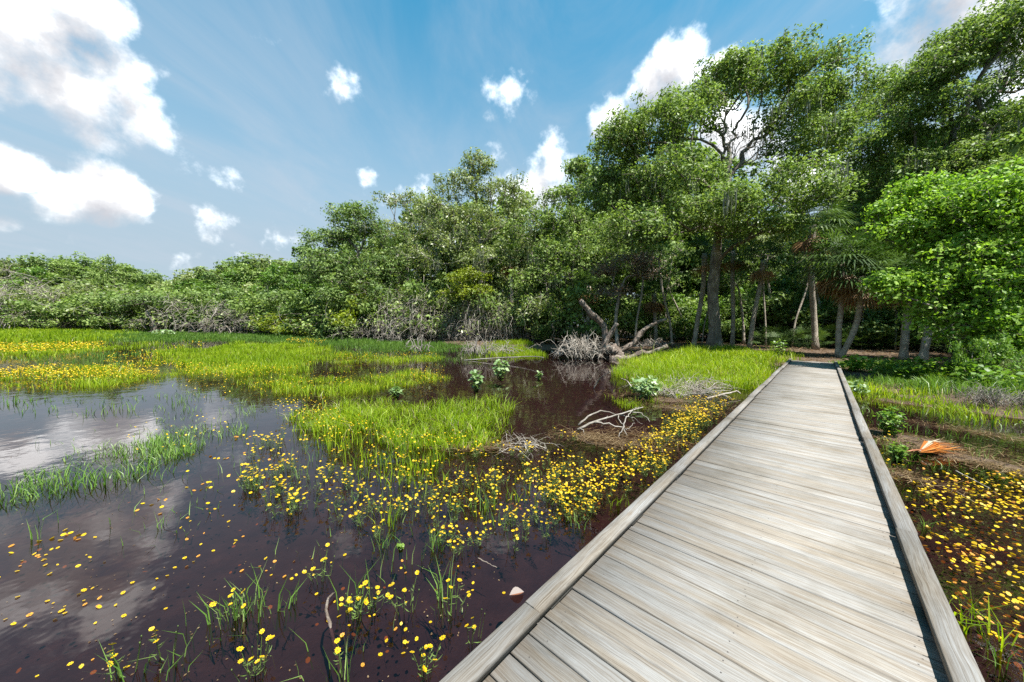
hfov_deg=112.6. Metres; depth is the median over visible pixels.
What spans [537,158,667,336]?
tree
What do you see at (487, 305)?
shore shrub
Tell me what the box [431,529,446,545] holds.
marigold plant
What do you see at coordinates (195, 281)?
tree
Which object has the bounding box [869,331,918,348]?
palmetto
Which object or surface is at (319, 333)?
shore shrub
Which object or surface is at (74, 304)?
shore shrub
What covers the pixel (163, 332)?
water plant
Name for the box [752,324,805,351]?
palmetto
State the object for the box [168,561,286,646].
sedge tuft
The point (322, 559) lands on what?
marigold plant
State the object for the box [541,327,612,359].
brush pile
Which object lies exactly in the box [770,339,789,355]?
weed
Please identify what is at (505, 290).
shore shrub
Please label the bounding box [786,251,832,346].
slender tree
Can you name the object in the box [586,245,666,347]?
shore tree
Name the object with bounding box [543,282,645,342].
shore shrub
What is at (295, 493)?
marigold plant
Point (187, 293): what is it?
shore shrub
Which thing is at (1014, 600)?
marigold drift
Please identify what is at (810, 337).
palmetto
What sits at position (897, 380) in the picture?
bank grass
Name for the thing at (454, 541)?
marigold plant
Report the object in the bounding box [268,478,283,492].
marigold plant
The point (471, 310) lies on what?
bare shrub
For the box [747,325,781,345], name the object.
palmetto
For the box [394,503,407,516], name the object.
marigold plant
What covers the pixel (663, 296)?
slender tree
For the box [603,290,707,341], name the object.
shore shrub
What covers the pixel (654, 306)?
sabal palm
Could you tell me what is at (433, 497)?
marigold plant
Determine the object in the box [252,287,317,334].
shore shrub
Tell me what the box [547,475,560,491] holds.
marigold plant
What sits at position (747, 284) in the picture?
shore shrub
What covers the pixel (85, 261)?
tree
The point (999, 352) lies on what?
bank shrub
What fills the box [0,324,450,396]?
meadow grass
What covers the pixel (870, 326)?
shore shrub
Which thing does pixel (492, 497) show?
marigold plant
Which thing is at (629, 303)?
shore shrub
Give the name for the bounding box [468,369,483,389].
water plant
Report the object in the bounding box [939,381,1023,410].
brush pile
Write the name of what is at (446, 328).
bare shrub
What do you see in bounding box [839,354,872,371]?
bank weed
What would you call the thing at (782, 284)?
shore shrub
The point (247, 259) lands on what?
tree
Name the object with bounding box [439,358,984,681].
boardwalk
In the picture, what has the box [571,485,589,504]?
marigold plant
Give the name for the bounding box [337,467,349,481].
marigold plant
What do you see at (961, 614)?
sedge tuft
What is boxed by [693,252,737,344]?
slender tree
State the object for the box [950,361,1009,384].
bank weed
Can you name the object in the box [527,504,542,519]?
marigold plant
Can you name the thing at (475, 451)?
marigold plant
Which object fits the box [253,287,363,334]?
shore shrub
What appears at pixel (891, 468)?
dead straw
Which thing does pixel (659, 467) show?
marigold plant
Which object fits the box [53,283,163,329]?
shore shrub
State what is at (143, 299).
tree
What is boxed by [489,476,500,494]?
marigold plant
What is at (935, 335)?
shore shrub
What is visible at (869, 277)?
slender tree
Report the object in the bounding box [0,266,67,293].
tree
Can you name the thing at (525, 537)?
marigold plant
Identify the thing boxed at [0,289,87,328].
shore shrub
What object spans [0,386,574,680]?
sparse sedge
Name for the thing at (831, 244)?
sabal palm
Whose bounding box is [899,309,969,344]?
shore shrub
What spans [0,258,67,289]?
tree
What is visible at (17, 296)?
shore shrub
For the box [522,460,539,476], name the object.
marigold plant
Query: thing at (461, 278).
shore tree
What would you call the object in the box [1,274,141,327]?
shore shrub
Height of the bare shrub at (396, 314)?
9.567 m
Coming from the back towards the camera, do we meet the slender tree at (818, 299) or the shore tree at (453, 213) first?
the shore tree at (453, 213)
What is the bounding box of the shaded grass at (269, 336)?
[5,327,482,370]
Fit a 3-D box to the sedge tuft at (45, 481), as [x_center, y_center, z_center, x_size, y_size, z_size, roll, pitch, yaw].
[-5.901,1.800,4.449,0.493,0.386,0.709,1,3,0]
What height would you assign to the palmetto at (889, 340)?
1.682 m
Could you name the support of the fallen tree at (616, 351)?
on the ground at (804, 352)
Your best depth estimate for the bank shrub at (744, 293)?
37.39 m
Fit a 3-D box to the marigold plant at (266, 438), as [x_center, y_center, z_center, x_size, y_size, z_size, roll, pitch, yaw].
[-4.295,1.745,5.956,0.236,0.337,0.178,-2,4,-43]
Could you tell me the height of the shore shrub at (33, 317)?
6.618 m
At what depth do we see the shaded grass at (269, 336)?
35.02 m
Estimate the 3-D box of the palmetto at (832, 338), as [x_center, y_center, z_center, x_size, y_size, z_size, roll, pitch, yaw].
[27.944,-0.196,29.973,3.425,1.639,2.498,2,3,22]
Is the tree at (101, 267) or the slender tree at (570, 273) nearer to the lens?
the slender tree at (570, 273)
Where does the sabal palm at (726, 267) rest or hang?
on the ground at (804, 352)
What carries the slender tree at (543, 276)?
on the ground at (804, 352)
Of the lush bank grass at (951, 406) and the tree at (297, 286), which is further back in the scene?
the tree at (297, 286)
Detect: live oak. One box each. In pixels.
[571,22,903,348]
[804,50,998,343]
[861,0,1023,225]
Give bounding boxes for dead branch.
[577,406,649,434]
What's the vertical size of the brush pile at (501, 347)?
2.318 m
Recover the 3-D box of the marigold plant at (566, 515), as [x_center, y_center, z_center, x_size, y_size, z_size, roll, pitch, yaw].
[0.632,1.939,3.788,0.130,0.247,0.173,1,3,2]
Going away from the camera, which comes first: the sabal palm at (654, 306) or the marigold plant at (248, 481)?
the marigold plant at (248, 481)
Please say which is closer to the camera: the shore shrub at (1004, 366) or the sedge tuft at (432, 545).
the sedge tuft at (432, 545)
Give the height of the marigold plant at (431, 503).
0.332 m
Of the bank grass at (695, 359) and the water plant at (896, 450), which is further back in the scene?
the bank grass at (695, 359)
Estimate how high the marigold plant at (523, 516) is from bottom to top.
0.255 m
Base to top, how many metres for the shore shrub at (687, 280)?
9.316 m
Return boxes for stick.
[325,592,334,627]
[466,356,543,361]
[706,390,740,398]
[955,470,989,488]
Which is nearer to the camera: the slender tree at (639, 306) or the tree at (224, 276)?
the slender tree at (639, 306)
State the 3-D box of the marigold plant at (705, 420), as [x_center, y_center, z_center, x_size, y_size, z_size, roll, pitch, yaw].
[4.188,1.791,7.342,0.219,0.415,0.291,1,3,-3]
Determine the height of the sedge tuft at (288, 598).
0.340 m
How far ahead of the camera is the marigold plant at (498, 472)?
4.73 m
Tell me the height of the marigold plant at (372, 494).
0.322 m
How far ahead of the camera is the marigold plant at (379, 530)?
3.42 m
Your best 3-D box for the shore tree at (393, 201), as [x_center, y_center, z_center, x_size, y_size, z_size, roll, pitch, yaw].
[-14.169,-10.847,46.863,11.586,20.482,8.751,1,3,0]
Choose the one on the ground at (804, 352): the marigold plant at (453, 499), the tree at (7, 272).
the tree at (7, 272)
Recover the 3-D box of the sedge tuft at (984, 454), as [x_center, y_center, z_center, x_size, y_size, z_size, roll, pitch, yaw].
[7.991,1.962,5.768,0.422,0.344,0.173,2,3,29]
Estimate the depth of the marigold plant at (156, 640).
2.16 m
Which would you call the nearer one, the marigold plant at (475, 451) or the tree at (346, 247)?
the marigold plant at (475, 451)
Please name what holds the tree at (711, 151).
on the ground at (804, 352)
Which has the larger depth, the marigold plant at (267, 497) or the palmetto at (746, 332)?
the palmetto at (746, 332)
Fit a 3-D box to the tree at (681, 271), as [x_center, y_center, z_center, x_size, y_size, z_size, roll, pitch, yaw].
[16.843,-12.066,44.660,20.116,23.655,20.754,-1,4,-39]
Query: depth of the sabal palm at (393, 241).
44.42 m
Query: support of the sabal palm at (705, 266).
on the ground at (804, 352)
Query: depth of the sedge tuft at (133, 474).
4.64 m
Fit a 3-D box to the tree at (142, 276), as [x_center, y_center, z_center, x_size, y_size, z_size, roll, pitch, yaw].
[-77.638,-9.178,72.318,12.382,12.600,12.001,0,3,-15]
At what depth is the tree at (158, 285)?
69.72 m
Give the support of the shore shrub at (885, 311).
on the ground at (804, 352)
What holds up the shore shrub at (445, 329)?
on the ground at (804, 352)
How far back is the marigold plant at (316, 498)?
3.95 m
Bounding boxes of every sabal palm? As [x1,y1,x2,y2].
[124,280,152,321]
[377,235,414,329]
[491,239,527,338]
[563,268,611,344]
[632,274,678,343]
[675,230,735,345]
[707,232,760,346]
[732,236,797,347]
[768,188,860,349]
[787,227,893,356]
[807,244,903,356]
[862,251,942,359]
[897,251,964,360]
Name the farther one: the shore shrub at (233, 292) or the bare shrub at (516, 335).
the shore shrub at (233, 292)
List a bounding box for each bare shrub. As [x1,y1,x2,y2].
[0,260,86,328]
[127,286,244,332]
[176,297,263,333]
[219,304,293,333]
[329,314,406,339]
[345,276,454,341]
[362,284,458,339]
[377,281,477,340]
[420,315,479,339]
[444,283,508,341]
[448,295,533,340]
[461,293,547,340]
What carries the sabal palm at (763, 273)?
on the ground at (804, 352)
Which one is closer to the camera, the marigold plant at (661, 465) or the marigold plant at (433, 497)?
the marigold plant at (433, 497)
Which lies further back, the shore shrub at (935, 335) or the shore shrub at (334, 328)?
the shore shrub at (334, 328)
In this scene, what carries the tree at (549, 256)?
on the ground at (804, 352)
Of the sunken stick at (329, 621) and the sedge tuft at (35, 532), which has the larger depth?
the sedge tuft at (35, 532)
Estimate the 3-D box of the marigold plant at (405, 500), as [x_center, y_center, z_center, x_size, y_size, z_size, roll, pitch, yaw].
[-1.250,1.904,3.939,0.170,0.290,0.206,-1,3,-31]
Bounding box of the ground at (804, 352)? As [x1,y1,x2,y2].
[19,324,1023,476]
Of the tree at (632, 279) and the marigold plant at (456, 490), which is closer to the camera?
the marigold plant at (456, 490)
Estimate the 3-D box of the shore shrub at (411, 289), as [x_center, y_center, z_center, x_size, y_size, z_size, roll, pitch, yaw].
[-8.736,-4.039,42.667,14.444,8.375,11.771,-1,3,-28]
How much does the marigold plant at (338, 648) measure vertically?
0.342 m
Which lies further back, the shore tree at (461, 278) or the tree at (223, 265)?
the tree at (223, 265)
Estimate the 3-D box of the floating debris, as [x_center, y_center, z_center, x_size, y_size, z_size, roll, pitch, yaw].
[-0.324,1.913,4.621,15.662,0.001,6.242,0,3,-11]
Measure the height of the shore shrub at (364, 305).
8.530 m
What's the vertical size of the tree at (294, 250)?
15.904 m
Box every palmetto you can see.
[531,324,560,343]
[557,327,593,344]
[619,325,650,341]
[658,327,686,342]
[677,328,700,342]
[721,329,738,342]
[736,330,762,343]
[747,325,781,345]
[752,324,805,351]
[769,330,802,347]
[786,329,810,347]
[788,326,831,348]
[803,323,844,347]
[807,330,844,347]
[842,330,883,348]
[844,331,896,348]
[860,331,893,347]
[863,331,913,349]
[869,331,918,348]
[893,331,943,350]
[917,328,964,352]
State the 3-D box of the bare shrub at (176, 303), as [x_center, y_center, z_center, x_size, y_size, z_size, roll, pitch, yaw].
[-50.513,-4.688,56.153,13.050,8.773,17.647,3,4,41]
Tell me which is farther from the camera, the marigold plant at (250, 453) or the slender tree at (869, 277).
the slender tree at (869, 277)
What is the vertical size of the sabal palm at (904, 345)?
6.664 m
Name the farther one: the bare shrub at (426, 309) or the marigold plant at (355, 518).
the bare shrub at (426, 309)
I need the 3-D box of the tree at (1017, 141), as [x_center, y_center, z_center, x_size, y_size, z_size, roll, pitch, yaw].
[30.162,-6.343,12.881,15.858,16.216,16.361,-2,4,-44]
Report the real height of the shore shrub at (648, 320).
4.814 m
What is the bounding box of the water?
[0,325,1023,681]
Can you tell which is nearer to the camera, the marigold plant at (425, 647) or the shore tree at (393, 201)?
the marigold plant at (425, 647)
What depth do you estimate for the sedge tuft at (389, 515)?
3.62 m
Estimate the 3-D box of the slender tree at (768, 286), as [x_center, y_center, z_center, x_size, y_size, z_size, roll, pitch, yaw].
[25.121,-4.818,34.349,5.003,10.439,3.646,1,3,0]
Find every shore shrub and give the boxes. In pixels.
[0,281,109,327]
[0,287,29,322]
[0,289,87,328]
[0,297,119,328]
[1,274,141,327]
[41,290,150,329]
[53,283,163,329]
[71,289,209,330]
[76,281,189,329]
[117,288,242,330]
[152,285,237,330]
[186,284,274,332]
[224,287,313,332]
[248,311,317,334]
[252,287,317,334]
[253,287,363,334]
[260,284,370,334]
[300,299,372,337]
[301,282,417,338]
[310,291,387,338]
[324,278,403,337]
[360,280,467,334]
[385,278,475,337]
[426,297,473,338]
[441,276,537,338]
[467,283,564,340]
[496,284,608,342]
[501,286,576,341]
[527,290,611,342]
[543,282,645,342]
[584,292,638,338]
[602,299,675,341]
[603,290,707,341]
[632,263,755,340]
[692,268,805,340]
[720,292,803,343]
[727,250,895,341]
[728,284,849,344]
[760,289,896,346]
[825,304,900,347]
[827,303,937,348]
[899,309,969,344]
[917,314,1014,348]
[990,354,1023,379]
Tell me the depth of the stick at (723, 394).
10.28 m
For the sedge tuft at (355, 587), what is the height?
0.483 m
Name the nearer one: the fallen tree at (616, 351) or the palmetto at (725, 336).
the fallen tree at (616, 351)
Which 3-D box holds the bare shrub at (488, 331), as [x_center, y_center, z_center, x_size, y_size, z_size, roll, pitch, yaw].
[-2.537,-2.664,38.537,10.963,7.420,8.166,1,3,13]
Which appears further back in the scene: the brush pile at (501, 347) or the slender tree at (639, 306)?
the slender tree at (639, 306)
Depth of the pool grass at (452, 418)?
6.74 m
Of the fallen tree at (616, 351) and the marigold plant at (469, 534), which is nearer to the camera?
the marigold plant at (469, 534)
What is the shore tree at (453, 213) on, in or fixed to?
on the ground at (804, 352)
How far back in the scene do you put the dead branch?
6.99 m
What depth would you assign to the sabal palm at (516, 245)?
37.80 m
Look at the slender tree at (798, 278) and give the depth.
33.01 m
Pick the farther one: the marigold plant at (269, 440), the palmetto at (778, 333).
the palmetto at (778, 333)
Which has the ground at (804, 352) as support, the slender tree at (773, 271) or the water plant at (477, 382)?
the slender tree at (773, 271)
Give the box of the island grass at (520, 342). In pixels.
[465,338,545,360]
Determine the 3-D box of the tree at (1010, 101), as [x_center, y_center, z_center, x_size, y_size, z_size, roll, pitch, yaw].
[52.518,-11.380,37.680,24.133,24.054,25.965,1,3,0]
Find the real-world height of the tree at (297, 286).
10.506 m
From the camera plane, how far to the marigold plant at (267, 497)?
3.86 m
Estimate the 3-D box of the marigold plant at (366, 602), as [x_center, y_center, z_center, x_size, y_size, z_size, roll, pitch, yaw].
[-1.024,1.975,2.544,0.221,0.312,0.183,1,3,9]
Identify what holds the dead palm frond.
on the dead straw
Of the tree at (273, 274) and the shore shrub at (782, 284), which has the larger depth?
the tree at (273, 274)
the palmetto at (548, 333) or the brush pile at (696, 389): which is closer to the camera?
the brush pile at (696, 389)
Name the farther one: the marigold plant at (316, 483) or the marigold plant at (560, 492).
the marigold plant at (316, 483)
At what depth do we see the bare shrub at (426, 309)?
38.49 m
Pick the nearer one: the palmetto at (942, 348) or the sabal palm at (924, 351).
the sabal palm at (924, 351)
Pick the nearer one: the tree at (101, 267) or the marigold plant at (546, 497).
the marigold plant at (546, 497)
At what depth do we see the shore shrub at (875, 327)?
29.83 m
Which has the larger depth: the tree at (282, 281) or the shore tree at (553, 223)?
the tree at (282, 281)
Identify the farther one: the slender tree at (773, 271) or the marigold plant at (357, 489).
the slender tree at (773, 271)
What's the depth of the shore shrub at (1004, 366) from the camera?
10.95 m
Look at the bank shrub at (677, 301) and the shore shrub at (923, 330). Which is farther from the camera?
the bank shrub at (677, 301)
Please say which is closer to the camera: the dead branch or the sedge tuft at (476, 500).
the sedge tuft at (476, 500)
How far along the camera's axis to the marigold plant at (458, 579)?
2.55 m
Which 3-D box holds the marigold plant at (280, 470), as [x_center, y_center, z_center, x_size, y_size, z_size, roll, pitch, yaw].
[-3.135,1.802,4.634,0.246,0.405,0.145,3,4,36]
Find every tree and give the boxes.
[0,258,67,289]
[0,261,18,322]
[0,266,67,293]
[1,251,96,288]
[39,260,98,326]
[65,268,126,295]
[81,263,159,297]
[87,254,138,290]
[104,290,181,331]
[113,268,168,314]
[135,280,170,292]
[164,266,223,326]
[165,274,219,329]
[194,259,250,328]
[199,252,265,300]
[200,268,256,330]
[234,257,286,296]
[238,253,309,314]
[248,260,302,302]
[271,239,357,296]
[276,264,335,294]
[284,272,331,314]
[290,200,418,308]
[332,227,395,288]
[361,225,454,293]
[365,186,448,283]
[386,194,503,301]
[389,146,564,336]
[435,188,538,294]
[436,265,494,340]
[495,227,553,332]
[502,154,638,323]
[517,224,607,296]
[525,252,565,342]
[526,254,563,340]
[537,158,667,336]
[547,242,590,341]
[559,156,738,302]
[579,299,668,359]
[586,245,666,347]
[620,238,665,346]
[627,128,768,338]
[640,241,683,345]
[645,241,695,325]
[645,254,687,341]
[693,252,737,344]
[719,206,859,340]
[719,268,753,344]
[739,240,790,345]
[747,244,790,344]
[753,235,840,288]
[782,254,827,344]
[783,165,939,264]
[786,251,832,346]
[798,250,830,346]
[829,162,1004,262]
[834,101,1005,344]
[847,242,893,347]
[852,155,1023,375]
[884,246,920,349]
[901,82,1023,229]
[968,127,1023,266]
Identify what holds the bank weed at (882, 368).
on the ground at (804, 352)
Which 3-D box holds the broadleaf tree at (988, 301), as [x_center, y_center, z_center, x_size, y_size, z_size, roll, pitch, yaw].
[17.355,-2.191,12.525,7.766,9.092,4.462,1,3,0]
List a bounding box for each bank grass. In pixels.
[602,338,803,408]
[828,356,1023,495]
[848,370,1023,423]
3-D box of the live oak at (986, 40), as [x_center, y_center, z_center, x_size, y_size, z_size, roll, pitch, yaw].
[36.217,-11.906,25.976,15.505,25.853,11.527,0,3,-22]
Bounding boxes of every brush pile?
[405,335,434,352]
[458,335,497,358]
[480,339,539,353]
[496,429,555,459]
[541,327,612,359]
[620,375,695,399]
[634,337,682,348]
[657,369,743,397]
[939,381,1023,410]
[994,389,1023,406]
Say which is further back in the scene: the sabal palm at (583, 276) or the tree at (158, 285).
the tree at (158, 285)
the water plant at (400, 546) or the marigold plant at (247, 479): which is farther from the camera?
the marigold plant at (247, 479)
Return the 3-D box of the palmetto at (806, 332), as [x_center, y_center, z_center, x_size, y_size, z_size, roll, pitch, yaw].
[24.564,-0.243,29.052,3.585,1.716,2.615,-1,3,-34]
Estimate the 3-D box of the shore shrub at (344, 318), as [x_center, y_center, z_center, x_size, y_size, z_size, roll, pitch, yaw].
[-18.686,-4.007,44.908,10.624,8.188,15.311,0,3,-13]
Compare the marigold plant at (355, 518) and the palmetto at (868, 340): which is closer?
the marigold plant at (355, 518)
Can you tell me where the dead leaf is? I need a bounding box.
[510,587,523,594]
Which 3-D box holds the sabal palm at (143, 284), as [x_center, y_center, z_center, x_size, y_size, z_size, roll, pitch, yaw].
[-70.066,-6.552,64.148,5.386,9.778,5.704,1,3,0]
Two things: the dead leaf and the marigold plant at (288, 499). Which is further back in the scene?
the marigold plant at (288, 499)
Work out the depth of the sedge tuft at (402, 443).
5.66 m
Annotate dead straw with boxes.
[428,347,1023,499]
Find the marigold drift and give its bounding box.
[0,338,1023,603]
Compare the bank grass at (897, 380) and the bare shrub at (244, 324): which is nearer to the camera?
the bank grass at (897, 380)
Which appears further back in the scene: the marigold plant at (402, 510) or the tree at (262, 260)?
the tree at (262, 260)
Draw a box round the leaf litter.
[468,336,970,393]
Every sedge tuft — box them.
[0,472,32,498]
[26,470,76,490]
[26,519,42,539]
[92,638,167,681]
[100,457,174,487]
[146,626,198,680]
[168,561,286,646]
[256,577,307,616]
[287,456,309,479]
[326,625,359,681]
[328,559,373,613]
[370,522,397,547]
[373,494,399,529]
[384,426,413,451]
[426,523,453,551]
[426,548,456,613]
[458,480,488,511]
[491,501,518,529]
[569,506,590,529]
[949,592,1009,619]
[954,585,1023,662]
[972,448,994,458]
[978,639,1023,678]
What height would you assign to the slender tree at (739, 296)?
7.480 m
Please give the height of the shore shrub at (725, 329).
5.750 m
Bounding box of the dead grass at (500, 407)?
[2,329,1017,451]
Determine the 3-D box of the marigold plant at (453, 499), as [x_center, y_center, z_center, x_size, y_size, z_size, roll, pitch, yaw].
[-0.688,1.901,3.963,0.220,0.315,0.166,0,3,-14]
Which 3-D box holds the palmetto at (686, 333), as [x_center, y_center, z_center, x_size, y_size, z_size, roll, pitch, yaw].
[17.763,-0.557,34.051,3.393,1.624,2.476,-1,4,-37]
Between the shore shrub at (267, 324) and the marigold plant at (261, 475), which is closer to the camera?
the marigold plant at (261, 475)
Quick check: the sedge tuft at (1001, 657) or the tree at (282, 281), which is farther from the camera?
the tree at (282, 281)
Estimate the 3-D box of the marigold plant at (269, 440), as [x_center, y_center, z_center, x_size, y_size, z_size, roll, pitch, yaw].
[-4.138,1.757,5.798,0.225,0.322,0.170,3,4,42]
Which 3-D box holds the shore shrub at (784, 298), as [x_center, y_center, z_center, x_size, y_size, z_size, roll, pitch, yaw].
[27.359,-2.665,33.792,10.873,6.304,8.933,0,3,-18]
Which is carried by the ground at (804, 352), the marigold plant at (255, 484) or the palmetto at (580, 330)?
the palmetto at (580, 330)
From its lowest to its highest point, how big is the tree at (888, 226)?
24.197 m
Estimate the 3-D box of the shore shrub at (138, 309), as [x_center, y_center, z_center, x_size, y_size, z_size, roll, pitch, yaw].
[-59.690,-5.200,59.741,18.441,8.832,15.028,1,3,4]
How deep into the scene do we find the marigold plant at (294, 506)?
3.77 m
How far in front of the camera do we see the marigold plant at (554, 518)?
3.69 m
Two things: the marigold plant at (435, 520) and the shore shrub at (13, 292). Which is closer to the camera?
the marigold plant at (435, 520)
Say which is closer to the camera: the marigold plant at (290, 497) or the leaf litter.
the marigold plant at (290, 497)
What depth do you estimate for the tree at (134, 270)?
68.14 m
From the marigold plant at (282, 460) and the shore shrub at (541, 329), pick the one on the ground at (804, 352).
the shore shrub at (541, 329)
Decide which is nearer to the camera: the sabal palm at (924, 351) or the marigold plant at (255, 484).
the marigold plant at (255, 484)
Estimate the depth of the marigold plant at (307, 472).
4.63 m
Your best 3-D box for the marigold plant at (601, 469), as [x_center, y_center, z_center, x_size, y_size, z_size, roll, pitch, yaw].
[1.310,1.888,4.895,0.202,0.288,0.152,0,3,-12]
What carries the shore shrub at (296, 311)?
on the ground at (804, 352)
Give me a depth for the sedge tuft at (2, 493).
4.08 m
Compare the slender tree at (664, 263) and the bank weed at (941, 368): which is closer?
the bank weed at (941, 368)
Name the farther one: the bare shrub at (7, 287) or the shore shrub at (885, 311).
the bare shrub at (7, 287)
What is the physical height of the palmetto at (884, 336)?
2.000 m
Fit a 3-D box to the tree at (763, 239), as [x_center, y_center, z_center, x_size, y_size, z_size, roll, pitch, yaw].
[32.773,-8.019,43.656,17.407,16.125,16.179,3,4,36]
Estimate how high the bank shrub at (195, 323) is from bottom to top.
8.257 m
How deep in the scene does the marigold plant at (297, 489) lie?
4.07 m
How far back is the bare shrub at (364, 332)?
40.80 m
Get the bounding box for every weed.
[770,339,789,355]
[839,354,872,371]
[863,356,906,376]
[886,356,937,379]
[920,357,974,378]
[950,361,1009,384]
[981,363,1023,391]
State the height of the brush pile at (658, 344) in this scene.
1.508 m
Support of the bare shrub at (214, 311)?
on the ground at (804, 352)
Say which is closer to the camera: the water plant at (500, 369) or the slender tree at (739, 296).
the water plant at (500, 369)
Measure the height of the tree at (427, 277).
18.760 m
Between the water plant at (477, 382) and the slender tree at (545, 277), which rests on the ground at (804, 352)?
the slender tree at (545, 277)
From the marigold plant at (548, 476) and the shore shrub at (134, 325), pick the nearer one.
the marigold plant at (548, 476)
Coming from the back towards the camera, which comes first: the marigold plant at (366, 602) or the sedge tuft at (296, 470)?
the sedge tuft at (296, 470)
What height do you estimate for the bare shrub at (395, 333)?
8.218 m
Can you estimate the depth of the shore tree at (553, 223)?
34.20 m
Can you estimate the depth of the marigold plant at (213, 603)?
2.45 m
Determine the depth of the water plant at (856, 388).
10.98 m
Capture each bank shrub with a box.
[163,292,256,331]
[657,290,730,340]
[683,279,779,340]
[941,331,1023,380]
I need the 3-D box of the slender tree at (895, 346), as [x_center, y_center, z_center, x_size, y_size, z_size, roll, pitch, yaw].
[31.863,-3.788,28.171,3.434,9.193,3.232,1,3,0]
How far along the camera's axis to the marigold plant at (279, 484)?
4.23 m
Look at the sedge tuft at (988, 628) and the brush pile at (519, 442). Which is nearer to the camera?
the sedge tuft at (988, 628)
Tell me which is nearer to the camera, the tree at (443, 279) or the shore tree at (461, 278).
the shore tree at (461, 278)
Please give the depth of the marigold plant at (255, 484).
4.28 m
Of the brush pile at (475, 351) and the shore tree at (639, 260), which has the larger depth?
the shore tree at (639, 260)
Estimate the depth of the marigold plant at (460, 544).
3.18 m
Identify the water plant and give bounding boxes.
[152,329,174,333]
[388,386,403,395]
[397,543,403,549]
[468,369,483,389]
[492,359,509,377]
[535,370,542,378]
[630,375,663,397]
[848,379,869,395]
[873,406,906,436]
[888,442,910,461]
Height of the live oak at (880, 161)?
26.793 m
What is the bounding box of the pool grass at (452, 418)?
[281,392,567,534]
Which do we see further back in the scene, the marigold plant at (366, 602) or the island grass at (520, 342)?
the island grass at (520, 342)
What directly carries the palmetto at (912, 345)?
on the ground at (804, 352)
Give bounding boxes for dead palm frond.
[905,439,959,458]
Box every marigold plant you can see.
[105,635,142,676]
[149,625,178,660]
[209,588,246,620]
[231,628,273,681]
[236,472,260,490]
[240,443,256,461]
[240,463,252,479]
[241,473,264,495]
[242,471,260,486]
[256,468,264,483]
[258,432,274,444]
[261,488,273,509]
[264,433,274,446]
[267,501,289,517]
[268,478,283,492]
[269,462,279,482]
[271,476,285,495]
[272,458,284,481]
[277,453,287,468]
[277,494,298,518]
[283,487,296,507]
[284,493,294,513]
[288,453,296,465]
[291,491,304,510]
[292,481,300,502]
[301,488,323,507]
[302,543,334,584]
[303,466,318,480]
[305,473,325,491]
[318,467,332,478]
[332,447,343,457]
[333,638,343,677]
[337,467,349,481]
[340,482,361,505]
[342,580,367,620]
[349,510,362,523]
[354,501,372,527]
[356,482,371,496]
[362,499,375,516]
[363,584,392,613]
[364,487,385,508]
[371,519,384,538]
[385,570,419,613]
[389,495,400,515]
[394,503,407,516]
[396,492,412,508]
[399,466,411,484]
[410,635,445,681]
[413,469,431,487]
[424,495,435,515]
[425,481,441,503]
[431,507,447,527]
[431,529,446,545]
[432,489,440,509]
[438,578,469,620]
[441,479,449,493]
[441,521,457,538]
[443,493,462,509]
[447,536,463,553]
[450,475,461,492]
[450,498,461,526]
[456,530,465,557]
[460,471,473,486]
[465,609,484,643]
[467,527,484,548]
[471,443,481,456]
[483,521,491,538]
[485,474,498,489]
[487,487,498,506]
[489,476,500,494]
[491,466,504,478]
[503,509,517,524]
[506,528,518,550]
[511,520,530,543]
[515,513,529,530]
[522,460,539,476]
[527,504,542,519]
[540,492,552,502]
[540,515,551,540]
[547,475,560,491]
[547,509,560,524]
[550,489,568,511]
[560,496,572,513]
[563,502,572,521]
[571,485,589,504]
[574,502,591,521]
[576,496,587,514]
[582,482,599,496]
[598,464,611,475]
[622,466,634,478]
[639,461,649,476]
[650,458,665,475]
[652,458,665,471]
[701,414,713,427]
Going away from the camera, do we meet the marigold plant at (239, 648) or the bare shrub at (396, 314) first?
the marigold plant at (239, 648)
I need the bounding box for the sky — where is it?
[0,0,1023,319]
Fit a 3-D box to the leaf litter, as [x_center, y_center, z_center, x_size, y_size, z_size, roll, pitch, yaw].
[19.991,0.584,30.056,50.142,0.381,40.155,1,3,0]
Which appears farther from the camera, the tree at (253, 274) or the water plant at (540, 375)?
the tree at (253, 274)
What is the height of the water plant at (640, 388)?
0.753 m
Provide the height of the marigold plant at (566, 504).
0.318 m
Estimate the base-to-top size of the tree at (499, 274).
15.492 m
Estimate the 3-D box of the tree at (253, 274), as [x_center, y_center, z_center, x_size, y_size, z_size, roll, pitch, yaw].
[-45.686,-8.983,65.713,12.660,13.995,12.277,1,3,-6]
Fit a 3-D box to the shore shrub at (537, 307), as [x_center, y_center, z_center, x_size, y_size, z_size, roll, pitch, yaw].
[4.796,-3.015,35.298,13.187,6.461,10.626,-2,4,-42]
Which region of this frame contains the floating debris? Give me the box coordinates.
[4,454,1023,680]

